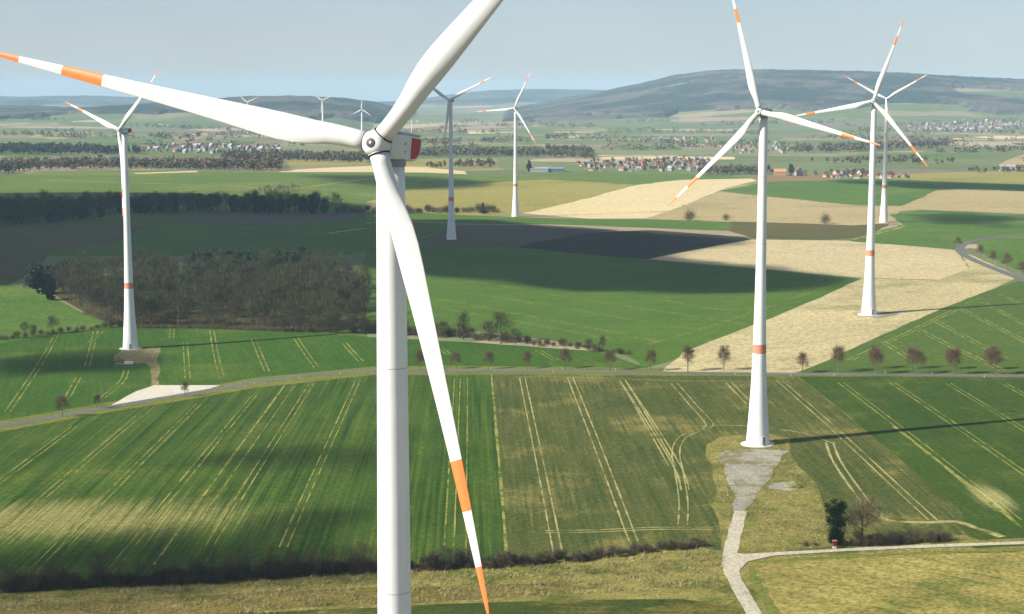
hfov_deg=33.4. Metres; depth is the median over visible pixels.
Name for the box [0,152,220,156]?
stubble field
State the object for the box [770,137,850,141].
field
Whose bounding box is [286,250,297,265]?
evergreen tree
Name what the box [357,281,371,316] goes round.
bare tree
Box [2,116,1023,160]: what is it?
hedgerow
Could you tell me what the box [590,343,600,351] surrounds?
shrub
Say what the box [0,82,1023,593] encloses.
ground
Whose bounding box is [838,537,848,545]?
shrub
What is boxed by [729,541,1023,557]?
path
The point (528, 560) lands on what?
shrub
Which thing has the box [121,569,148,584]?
shrub
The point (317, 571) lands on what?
shrub
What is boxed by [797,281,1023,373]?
crop field
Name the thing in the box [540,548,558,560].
shrub
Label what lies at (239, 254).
evergreen tree
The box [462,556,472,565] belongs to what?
shrub
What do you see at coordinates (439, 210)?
shrub
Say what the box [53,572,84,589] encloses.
shrub
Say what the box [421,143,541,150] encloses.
field
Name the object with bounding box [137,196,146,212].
dark tree
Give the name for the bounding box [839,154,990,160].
field
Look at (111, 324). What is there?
shrub
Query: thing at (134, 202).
dark tree
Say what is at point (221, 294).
bare tree
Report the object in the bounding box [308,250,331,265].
bare tree
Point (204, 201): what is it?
dark tree
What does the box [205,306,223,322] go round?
bare tree
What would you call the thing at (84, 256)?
bare tree
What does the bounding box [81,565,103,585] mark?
shrub
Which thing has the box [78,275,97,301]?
bare tree
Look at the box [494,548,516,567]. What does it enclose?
shrub
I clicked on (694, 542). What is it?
shrub
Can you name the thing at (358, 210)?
shrub
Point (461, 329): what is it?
shrub
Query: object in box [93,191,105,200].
dark tree
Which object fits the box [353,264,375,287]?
bare tree
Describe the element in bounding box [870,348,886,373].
avenue tree
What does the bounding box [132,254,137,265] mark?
bare tree
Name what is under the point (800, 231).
ploughed field
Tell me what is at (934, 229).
crop field
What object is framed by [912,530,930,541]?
shrub
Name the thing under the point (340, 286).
bare tree
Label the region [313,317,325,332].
bare tree
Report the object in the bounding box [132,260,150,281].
bare tree
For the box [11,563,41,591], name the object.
shrub
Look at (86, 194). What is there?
dark tree
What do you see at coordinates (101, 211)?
dark tree
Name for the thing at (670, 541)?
shrub
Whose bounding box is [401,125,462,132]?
field
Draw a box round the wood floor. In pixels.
[55,274,368,330]
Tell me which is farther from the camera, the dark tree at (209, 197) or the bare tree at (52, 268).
the dark tree at (209, 197)
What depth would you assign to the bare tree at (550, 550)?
407.24 m
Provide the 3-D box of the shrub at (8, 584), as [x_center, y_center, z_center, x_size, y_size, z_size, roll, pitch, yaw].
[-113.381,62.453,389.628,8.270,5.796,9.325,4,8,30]
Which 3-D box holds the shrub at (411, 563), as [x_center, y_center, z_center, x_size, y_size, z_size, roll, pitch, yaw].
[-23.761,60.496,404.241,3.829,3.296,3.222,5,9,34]
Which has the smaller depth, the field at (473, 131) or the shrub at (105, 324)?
the shrub at (105, 324)
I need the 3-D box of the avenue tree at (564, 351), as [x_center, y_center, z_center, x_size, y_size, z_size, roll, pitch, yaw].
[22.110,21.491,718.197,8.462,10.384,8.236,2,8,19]
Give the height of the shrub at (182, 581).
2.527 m
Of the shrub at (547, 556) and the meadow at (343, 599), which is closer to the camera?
the meadow at (343, 599)
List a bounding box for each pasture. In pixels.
[0,170,524,208]
[517,171,746,184]
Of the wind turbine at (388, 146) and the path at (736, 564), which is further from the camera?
the path at (736, 564)
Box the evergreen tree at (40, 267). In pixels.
[36,262,44,281]
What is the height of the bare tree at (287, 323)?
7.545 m
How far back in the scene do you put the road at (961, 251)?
1141.36 m
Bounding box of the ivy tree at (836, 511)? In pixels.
[822,498,849,544]
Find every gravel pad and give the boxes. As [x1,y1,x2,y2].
[114,347,159,385]
[719,449,796,510]
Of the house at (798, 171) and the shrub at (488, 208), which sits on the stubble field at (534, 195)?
the shrub at (488, 208)
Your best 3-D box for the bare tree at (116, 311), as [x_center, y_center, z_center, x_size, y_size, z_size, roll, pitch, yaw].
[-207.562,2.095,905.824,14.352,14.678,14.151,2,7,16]
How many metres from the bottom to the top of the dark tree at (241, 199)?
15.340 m
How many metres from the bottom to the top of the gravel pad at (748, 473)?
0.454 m
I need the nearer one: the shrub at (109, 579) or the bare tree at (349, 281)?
the shrub at (109, 579)
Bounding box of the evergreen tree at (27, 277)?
[22,263,38,287]
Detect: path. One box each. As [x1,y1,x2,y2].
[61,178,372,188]
[722,511,762,613]
[727,552,768,571]
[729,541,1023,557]
[854,223,905,238]
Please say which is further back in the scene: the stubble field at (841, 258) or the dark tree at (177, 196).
the dark tree at (177, 196)
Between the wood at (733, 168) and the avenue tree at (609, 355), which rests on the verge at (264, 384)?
the avenue tree at (609, 355)
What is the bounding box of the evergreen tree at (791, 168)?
[788,164,794,174]
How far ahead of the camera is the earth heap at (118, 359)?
782.93 m
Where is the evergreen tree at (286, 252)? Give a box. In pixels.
[282,250,290,265]
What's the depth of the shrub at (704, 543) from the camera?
420.71 m
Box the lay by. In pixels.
[112,385,218,404]
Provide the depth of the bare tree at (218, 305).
895.61 m
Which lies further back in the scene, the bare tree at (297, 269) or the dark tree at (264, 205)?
the dark tree at (264, 205)
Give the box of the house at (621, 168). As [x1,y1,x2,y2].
[618,166,625,170]
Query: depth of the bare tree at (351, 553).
400.07 m
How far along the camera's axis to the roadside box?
417.79 m
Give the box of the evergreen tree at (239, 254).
[237,252,245,264]
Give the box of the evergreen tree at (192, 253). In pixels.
[187,250,195,263]
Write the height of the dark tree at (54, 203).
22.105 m
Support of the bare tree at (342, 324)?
on the meadow at (20, 305)
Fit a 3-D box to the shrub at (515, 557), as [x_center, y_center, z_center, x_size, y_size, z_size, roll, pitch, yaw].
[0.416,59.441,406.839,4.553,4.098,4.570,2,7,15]
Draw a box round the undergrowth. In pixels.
[83,303,365,331]
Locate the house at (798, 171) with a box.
[794,167,803,175]
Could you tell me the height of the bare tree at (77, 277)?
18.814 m
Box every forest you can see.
[0,89,601,105]
[0,95,416,122]
[501,69,1023,121]
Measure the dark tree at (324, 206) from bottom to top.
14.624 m
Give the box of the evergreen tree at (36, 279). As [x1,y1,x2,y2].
[30,271,43,293]
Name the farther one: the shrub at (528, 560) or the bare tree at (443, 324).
the bare tree at (443, 324)
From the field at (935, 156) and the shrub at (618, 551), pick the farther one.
the field at (935, 156)
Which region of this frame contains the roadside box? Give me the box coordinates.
[832,540,836,548]
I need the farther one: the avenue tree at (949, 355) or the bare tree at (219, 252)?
the bare tree at (219, 252)
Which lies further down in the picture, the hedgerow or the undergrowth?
the undergrowth
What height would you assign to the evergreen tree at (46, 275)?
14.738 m
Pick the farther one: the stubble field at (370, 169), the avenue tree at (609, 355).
the stubble field at (370, 169)
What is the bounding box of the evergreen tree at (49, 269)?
[46,265,55,278]
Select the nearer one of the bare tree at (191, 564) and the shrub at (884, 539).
the bare tree at (191, 564)
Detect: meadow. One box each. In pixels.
[0,285,366,342]
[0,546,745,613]
[0,583,591,613]
[705,433,850,553]
[739,545,1023,613]
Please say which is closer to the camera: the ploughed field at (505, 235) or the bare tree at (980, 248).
the bare tree at (980, 248)
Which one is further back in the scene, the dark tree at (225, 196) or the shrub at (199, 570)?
the dark tree at (225, 196)
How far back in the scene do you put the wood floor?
933.97 m
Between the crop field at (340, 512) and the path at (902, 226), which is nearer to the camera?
the crop field at (340, 512)
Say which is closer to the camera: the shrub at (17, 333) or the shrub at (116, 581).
the shrub at (116, 581)
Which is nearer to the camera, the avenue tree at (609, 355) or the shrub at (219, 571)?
the shrub at (219, 571)
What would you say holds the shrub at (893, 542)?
on the ground at (426, 114)
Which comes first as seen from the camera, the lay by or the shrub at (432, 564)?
the shrub at (432, 564)
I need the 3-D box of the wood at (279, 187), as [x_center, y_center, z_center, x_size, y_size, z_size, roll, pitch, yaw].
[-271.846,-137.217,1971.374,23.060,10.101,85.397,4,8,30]
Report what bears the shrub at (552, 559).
on the ground at (426, 114)
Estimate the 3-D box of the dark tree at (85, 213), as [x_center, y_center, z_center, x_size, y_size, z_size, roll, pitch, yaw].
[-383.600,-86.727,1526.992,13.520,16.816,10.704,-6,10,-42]
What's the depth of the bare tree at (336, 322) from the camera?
858.27 m
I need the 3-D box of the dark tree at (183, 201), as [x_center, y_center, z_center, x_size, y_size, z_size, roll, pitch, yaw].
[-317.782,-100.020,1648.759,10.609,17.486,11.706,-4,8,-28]
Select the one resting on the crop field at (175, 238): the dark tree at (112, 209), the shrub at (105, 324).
the dark tree at (112, 209)
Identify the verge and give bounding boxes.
[0,366,1023,431]
[749,548,1023,613]
[848,535,1023,544]
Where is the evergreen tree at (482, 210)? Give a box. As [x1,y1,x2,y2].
[479,203,487,213]
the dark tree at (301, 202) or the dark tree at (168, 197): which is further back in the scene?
the dark tree at (301, 202)
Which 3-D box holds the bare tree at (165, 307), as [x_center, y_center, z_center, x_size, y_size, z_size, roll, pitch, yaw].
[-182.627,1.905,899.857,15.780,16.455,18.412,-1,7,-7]
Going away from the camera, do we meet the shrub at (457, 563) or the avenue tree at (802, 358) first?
the shrub at (457, 563)
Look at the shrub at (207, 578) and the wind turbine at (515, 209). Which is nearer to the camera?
the shrub at (207, 578)
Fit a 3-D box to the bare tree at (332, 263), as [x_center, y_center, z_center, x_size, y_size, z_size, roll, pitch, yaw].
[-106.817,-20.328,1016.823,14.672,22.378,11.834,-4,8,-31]
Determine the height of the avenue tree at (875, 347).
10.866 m
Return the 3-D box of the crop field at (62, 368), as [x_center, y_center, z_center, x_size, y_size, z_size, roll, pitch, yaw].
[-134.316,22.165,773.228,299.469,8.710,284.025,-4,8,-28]
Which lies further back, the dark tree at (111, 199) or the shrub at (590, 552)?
the dark tree at (111, 199)
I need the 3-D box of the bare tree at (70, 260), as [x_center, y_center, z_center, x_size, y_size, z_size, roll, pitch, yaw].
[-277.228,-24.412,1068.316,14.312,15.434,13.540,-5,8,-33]
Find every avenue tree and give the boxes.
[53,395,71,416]
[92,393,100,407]
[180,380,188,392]
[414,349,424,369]
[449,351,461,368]
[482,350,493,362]
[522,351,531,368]
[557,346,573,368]
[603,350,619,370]
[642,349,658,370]
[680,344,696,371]
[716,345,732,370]
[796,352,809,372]
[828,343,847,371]
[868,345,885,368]
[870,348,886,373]
[903,345,919,368]
[908,349,928,373]
[944,347,964,374]
[944,348,955,368]
[981,347,995,369]
[985,345,1005,374]
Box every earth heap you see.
[113,358,124,360]
[784,483,803,487]
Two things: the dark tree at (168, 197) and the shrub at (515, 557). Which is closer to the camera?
the shrub at (515, 557)
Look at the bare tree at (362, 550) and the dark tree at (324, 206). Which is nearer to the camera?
the bare tree at (362, 550)
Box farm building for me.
[998,165,1015,171]
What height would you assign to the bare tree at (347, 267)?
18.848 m
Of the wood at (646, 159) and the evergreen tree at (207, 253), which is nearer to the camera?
the evergreen tree at (207, 253)
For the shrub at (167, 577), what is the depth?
393.75 m
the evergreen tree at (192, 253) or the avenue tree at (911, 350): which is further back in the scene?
the evergreen tree at (192, 253)
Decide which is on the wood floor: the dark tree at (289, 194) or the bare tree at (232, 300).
the bare tree at (232, 300)
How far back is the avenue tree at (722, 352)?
694.13 m
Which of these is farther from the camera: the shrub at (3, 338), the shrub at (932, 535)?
the shrub at (3, 338)
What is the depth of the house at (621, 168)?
2433.09 m
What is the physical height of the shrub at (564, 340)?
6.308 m
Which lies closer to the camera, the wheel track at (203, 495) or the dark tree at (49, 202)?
the wheel track at (203, 495)
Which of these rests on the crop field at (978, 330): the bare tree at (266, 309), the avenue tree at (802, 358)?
the avenue tree at (802, 358)
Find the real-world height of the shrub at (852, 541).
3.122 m
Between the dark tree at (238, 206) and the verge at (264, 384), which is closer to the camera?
the verge at (264, 384)
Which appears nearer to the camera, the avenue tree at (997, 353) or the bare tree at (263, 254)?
the avenue tree at (997, 353)
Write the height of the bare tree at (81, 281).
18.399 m
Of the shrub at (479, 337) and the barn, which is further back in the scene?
the barn
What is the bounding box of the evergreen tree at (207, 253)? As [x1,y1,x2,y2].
[202,250,211,263]
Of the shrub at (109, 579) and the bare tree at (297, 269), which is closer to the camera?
the shrub at (109, 579)
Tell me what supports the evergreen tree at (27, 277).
on the meadow at (20, 305)
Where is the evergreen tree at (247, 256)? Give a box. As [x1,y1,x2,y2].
[244,250,250,265]
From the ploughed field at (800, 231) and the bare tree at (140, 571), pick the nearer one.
the bare tree at (140, 571)
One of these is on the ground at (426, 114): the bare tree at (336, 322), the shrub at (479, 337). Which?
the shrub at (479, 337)
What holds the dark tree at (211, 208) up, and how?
on the crop field at (175, 238)
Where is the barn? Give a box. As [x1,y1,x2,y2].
[774,169,785,175]
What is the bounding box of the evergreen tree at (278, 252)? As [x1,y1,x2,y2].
[273,250,282,269]
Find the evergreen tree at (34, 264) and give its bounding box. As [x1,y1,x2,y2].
[31,262,37,271]
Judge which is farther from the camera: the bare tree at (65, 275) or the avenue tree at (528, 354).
the bare tree at (65, 275)
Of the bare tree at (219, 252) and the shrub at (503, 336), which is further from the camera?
the bare tree at (219, 252)
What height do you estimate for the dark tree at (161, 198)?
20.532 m
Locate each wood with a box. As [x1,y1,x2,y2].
[0,141,141,154]
[0,155,282,173]
[145,143,279,152]
[220,148,369,162]
[259,182,299,192]
[420,146,595,158]
[426,157,495,168]
[545,143,594,155]
[578,155,699,162]
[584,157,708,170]
[654,136,714,140]
[697,163,773,174]
[719,138,815,152]
[793,136,949,152]
[803,168,909,178]
[810,154,953,163]
[906,119,1020,130]
[968,164,1023,171]
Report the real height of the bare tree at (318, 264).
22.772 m
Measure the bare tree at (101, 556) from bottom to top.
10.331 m
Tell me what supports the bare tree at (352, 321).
on the meadow at (20, 305)
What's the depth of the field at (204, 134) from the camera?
4695.93 m
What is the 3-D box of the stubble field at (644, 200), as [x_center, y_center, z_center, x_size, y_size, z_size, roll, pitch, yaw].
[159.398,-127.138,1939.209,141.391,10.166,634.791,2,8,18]
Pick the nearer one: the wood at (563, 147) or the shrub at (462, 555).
the shrub at (462, 555)
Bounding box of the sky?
[0,0,1023,101]
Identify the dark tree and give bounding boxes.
[0,196,7,220]
[3,195,16,220]
[38,189,47,200]
[44,193,56,199]
[45,200,54,219]
[51,200,61,221]
[65,196,79,219]
[75,202,90,218]
[76,196,84,215]
[81,191,92,207]
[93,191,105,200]
[97,201,104,216]
[100,198,113,213]
[105,190,115,209]
[106,194,113,212]
[107,195,116,211]
[114,191,120,211]
[116,196,121,212]
[130,196,138,212]
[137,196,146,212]
[140,195,149,212]
[144,195,159,211]
[146,194,153,210]
[151,191,160,212]
[155,192,167,212]
[158,196,169,211]
[159,193,177,212]
[170,197,179,212]
[172,193,183,206]
[176,192,189,207]
[180,197,187,211]
[181,194,199,207]
[195,193,202,209]
[199,197,210,211]
[207,193,213,209]
[207,193,214,206]
[211,190,223,205]
[212,196,223,211]
[220,191,230,204]
[227,195,238,212]
[231,194,240,211]
[237,198,247,211]
[242,191,250,210]
[242,198,250,211]
[249,190,258,201]
[251,195,260,212]
[255,195,263,211]
[258,195,269,211]
[262,191,273,211]
[269,189,284,198]
[274,192,285,203]
[276,198,285,212]
[282,191,293,210]
[291,193,299,212]
[296,196,305,211]
[306,195,318,212]
[310,189,319,209]
[320,199,328,212]
[330,192,344,206]
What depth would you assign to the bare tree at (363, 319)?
852.91 m
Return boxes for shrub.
[0,334,9,339]
[0,567,35,593]
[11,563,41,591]
[12,330,22,337]
[35,581,46,589]
[40,564,74,587]
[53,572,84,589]
[56,326,64,332]
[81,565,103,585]
[83,574,95,587]
[92,565,110,584]
[101,319,110,327]
[102,568,115,585]
[105,571,134,586]
[108,320,115,326]
[116,317,123,326]
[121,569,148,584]
[139,575,149,585]
[145,562,181,585]
[172,569,189,582]
[174,576,187,584]
[180,563,204,584]
[183,560,208,582]
[197,567,224,585]
[202,562,237,584]
[215,556,242,579]
[226,567,243,579]
[229,557,265,580]
[250,555,282,578]
[267,563,284,579]
[274,557,294,577]
[288,560,309,576]
[293,553,321,575]
[302,555,328,576]
[315,557,339,574]
[330,566,344,574]
[334,557,347,569]
[337,197,349,212]
[343,550,372,570]
[347,566,361,575]
[349,206,363,212]
[356,321,370,332]
[358,558,377,573]
[362,202,375,211]
[369,319,376,332]
[408,207,417,212]
[410,558,419,568]
[415,553,429,565]
[422,546,447,569]
[423,556,437,570]
[424,204,431,211]
[434,205,444,212]
[434,559,453,570]
[437,326,449,337]
[440,557,458,568]
[443,325,456,335]
[451,544,473,564]
[453,328,465,337]
[454,557,463,567]
[459,323,473,334]
[462,319,476,336]
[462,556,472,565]
[474,201,484,211]
[475,333,485,339]
[481,558,494,567]
[482,331,496,340]
[482,553,502,567]
[484,199,494,211]
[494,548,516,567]
[497,331,509,342]
[503,334,517,342]
[509,549,518,564]
[515,552,532,564]
[516,553,527,564]
[521,335,532,342]
[524,556,535,564]
[531,551,549,562]
[531,555,538,563]
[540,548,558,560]
[546,557,556,562]
[553,545,568,559]
[553,550,562,558]
[558,337,567,345]
[570,547,586,561]
[583,552,590,560]
[585,548,594,558]
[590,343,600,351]
[592,545,606,554]
[598,550,606,557]
[608,543,618,553]
[612,546,623,556]
[630,541,642,552]
[643,542,653,552]
[655,539,672,549]
[668,538,677,545]
[676,543,685,549]
[677,539,690,548]
[682,208,697,220]
[688,540,696,548]
[702,540,709,546]
[820,212,831,223]
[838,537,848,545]
[849,537,859,545]
[852,530,860,538]
[854,534,870,545]
[867,532,882,545]
[875,532,894,544]
[887,527,903,544]
[896,532,909,543]
[905,527,917,543]
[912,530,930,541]
[923,527,938,542]
[936,529,946,542]
[943,531,957,540]
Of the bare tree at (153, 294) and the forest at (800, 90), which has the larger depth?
the forest at (800, 90)
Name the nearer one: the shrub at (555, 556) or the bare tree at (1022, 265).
the shrub at (555, 556)
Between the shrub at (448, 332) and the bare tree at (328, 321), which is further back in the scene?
the bare tree at (328, 321)
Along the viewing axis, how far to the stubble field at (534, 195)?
1957.77 m
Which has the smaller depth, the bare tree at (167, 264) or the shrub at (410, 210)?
the bare tree at (167, 264)
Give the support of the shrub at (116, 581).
on the ground at (426, 114)
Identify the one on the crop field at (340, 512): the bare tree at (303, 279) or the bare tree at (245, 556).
the bare tree at (245, 556)
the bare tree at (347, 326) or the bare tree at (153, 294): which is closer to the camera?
the bare tree at (347, 326)
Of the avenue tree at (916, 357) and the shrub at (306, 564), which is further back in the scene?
the avenue tree at (916, 357)
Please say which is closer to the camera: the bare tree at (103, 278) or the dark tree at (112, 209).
the bare tree at (103, 278)
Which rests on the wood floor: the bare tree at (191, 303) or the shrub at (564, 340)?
the bare tree at (191, 303)
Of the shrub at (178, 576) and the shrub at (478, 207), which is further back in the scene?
the shrub at (478, 207)
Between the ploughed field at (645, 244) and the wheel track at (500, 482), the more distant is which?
the ploughed field at (645, 244)
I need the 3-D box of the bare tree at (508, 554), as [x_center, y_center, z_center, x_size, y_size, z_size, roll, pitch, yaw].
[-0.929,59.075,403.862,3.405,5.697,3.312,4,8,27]
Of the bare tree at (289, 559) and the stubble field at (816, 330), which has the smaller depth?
the bare tree at (289, 559)
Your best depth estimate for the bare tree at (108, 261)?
1058.02 m
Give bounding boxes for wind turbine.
[0,0,502,613]
[66,70,158,349]
[314,94,332,120]
[351,102,370,129]
[409,69,492,239]
[475,69,535,216]
[668,0,880,446]
[794,20,927,315]
[844,73,928,222]
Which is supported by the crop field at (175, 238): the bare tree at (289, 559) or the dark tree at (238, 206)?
the dark tree at (238, 206)
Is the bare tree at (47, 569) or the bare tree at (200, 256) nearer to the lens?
the bare tree at (47, 569)
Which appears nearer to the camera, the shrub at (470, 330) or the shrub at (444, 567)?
the shrub at (444, 567)
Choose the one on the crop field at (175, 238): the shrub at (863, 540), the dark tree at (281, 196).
the dark tree at (281, 196)
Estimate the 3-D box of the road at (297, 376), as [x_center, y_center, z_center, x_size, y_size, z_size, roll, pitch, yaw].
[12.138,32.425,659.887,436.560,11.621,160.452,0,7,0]
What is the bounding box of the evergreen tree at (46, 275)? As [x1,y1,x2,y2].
[38,270,57,294]
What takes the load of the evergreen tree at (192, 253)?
on the ground at (426, 114)
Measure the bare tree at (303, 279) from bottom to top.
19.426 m
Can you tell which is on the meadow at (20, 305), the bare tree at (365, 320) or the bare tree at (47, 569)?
the bare tree at (365, 320)
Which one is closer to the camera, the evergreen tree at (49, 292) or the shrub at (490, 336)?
the shrub at (490, 336)
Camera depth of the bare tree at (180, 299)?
896.88 m
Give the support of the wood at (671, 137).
on the ground at (426, 114)
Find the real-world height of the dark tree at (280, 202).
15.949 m
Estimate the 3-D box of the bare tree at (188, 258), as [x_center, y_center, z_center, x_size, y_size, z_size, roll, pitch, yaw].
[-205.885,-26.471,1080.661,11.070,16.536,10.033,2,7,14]
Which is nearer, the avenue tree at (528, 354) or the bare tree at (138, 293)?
the avenue tree at (528, 354)
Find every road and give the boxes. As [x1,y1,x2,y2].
[0,369,1023,427]
[955,233,1023,281]
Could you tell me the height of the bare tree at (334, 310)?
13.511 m
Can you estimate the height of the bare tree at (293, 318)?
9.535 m
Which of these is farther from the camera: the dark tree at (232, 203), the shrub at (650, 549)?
the dark tree at (232, 203)
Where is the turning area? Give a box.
[854,309,904,318]
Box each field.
[0,122,56,125]
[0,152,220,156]
[0,203,459,255]
[0,220,143,284]
[0,327,643,420]
[0,375,504,592]
[29,132,93,139]
[103,141,255,145]
[135,171,196,173]
[153,211,364,222]
[175,131,221,139]
[239,599,740,613]
[281,166,465,173]
[282,159,367,165]
[360,242,856,367]
[365,213,732,230]
[367,179,634,215]
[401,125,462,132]
[405,159,498,168]
[418,225,612,246]
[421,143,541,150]
[467,129,512,133]
[493,375,967,562]
[518,230,750,258]
[526,179,756,218]
[553,126,606,132]
[598,155,734,158]
[616,145,682,149]
[646,192,900,224]
[651,239,968,279]
[663,254,1013,372]
[721,180,933,204]
[729,222,888,239]
[754,174,840,181]
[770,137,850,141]
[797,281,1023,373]
[800,376,1023,547]
[831,178,1023,190]
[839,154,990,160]
[851,210,1023,248]
[861,171,1023,183]
[890,114,925,115]
[890,189,1023,213]
[950,136,1023,140]
[977,238,1023,271]
[1000,154,1023,169]
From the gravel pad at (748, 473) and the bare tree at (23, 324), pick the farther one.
the bare tree at (23, 324)
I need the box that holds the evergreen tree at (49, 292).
[44,278,56,299]
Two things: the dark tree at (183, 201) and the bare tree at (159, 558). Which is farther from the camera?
the dark tree at (183, 201)
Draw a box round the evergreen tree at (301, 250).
[295,246,305,261]
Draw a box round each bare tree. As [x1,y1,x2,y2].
[20,321,30,337]
[24,565,41,591]
[30,323,36,333]
[38,559,61,589]
[45,315,59,329]
[47,261,61,287]
[47,274,68,292]
[51,264,73,287]
[55,269,76,297]
[59,277,79,302]
[60,258,74,267]
[65,275,88,304]
[67,261,90,275]
[69,272,89,291]
[70,258,88,269]
[73,276,88,306]
[75,249,95,268]
[76,282,101,311]
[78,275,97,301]
[78,546,117,587]
[80,286,104,309]
[92,259,109,275]
[96,254,115,272]
[96,273,109,303]
[96,275,121,304]
[96,288,117,315]
[97,558,131,586]
[105,313,115,323]
[107,299,122,316]
[108,265,120,285]
[109,271,123,291]
[109,300,123,318]
[110,268,123,292]
[112,255,123,269]
[113,294,123,319]
[130,559,150,586]
[132,253,153,270]
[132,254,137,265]
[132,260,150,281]
[133,246,146,259]
[133,272,141,289]
[133,279,148,315]
[134,289,151,324]
[134,290,141,317]
[135,249,148,261]
[137,289,146,320]
[140,294,161,321]
[143,291,161,316]
[145,294,158,320]
[146,548,166,585]
[149,257,164,267]
[151,251,160,268]
[153,296,178,324]
[154,253,176,267]
[158,259,182,277]
[165,291,191,323]
[176,292,196,322]
[178,264,188,273]
[178,551,202,575]
[179,285,200,311]
[181,254,192,264]
[191,250,205,263]
[194,301,213,323]
[203,300,223,323]
[203,542,221,566]
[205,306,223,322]
[212,248,230,267]
[212,255,224,267]
[213,287,228,318]
[214,278,230,312]
[216,550,241,571]
[221,292,246,321]
[236,542,256,564]
[245,300,259,326]
[249,297,270,326]
[253,248,271,262]
[258,252,276,268]
[258,299,272,324]
[262,544,277,563]
[278,549,303,576]
[280,320,290,329]
[288,316,300,329]
[290,271,318,296]
[294,266,307,289]
[297,274,323,295]
[299,259,324,275]
[299,545,328,574]
[301,251,314,262]
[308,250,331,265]
[310,256,325,281]
[313,265,338,281]
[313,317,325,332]
[317,305,344,321]
[323,312,335,333]
[323,545,341,573]
[324,255,345,276]
[329,316,345,333]
[331,253,347,270]
[333,280,354,298]
[334,270,351,297]
[334,282,354,300]
[336,273,361,298]
[337,262,357,277]
[338,288,349,310]
[339,275,361,296]
[339,320,348,330]
[343,320,351,333]
[345,543,359,573]
[347,289,370,312]
[347,314,357,333]
[348,537,374,572]
[352,274,375,298]
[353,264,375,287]
[355,315,369,333]
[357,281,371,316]
[359,317,370,333]
[437,319,449,337]
[437,543,451,564]
[444,547,459,560]
[455,310,470,338]
[478,320,494,336]
[489,309,514,343]
[503,546,513,564]
[506,326,522,344]
[547,544,555,558]
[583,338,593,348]
[599,334,605,351]
[841,493,895,537]
[954,237,962,248]
[975,244,983,257]
[988,250,996,263]
[1001,252,1013,268]
[1016,261,1023,274]
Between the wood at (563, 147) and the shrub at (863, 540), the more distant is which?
the wood at (563, 147)
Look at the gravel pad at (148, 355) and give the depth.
794.85 m
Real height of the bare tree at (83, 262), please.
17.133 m
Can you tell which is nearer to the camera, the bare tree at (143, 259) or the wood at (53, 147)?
the bare tree at (143, 259)
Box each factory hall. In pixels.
[530,167,548,171]
[548,167,563,171]
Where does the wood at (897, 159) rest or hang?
on the ground at (426, 114)
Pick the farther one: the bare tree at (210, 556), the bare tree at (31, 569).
the bare tree at (210, 556)
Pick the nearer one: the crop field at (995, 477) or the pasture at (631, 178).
the crop field at (995, 477)
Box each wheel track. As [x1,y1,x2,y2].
[0,380,360,574]
[4,329,557,411]
[432,278,840,343]
[444,375,509,570]
[519,376,1004,562]
[838,382,1023,526]
[847,294,1023,370]
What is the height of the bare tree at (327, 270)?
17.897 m
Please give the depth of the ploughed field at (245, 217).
1610.77 m
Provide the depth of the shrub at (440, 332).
832.85 m
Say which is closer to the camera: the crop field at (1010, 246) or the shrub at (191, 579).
the shrub at (191, 579)
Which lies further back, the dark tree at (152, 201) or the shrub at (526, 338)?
the dark tree at (152, 201)
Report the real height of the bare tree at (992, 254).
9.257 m
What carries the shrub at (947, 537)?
on the ground at (426, 114)
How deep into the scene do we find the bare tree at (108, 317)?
893.74 m
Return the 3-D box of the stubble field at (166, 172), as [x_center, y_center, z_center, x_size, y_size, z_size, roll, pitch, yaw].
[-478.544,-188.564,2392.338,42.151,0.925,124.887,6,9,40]
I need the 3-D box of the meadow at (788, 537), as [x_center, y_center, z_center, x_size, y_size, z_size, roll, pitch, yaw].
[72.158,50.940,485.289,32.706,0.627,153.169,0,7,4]
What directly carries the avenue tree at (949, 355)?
on the crop field at (978, 330)
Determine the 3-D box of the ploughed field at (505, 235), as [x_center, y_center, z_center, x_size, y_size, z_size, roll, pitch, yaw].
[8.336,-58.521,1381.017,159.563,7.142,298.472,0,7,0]
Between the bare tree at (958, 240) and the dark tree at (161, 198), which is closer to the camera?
the bare tree at (958, 240)
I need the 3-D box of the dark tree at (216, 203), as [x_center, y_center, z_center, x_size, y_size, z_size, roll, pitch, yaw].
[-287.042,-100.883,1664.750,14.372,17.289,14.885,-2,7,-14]
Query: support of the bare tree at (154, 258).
on the wood floor
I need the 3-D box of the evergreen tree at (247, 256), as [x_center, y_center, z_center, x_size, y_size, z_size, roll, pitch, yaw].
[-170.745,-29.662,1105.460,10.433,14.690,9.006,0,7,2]
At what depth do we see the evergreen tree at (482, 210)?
1704.56 m
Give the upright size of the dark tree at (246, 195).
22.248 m
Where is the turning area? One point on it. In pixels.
(882, 314)
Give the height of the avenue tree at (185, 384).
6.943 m
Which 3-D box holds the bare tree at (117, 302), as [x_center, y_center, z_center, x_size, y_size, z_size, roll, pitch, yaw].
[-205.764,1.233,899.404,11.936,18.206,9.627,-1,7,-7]

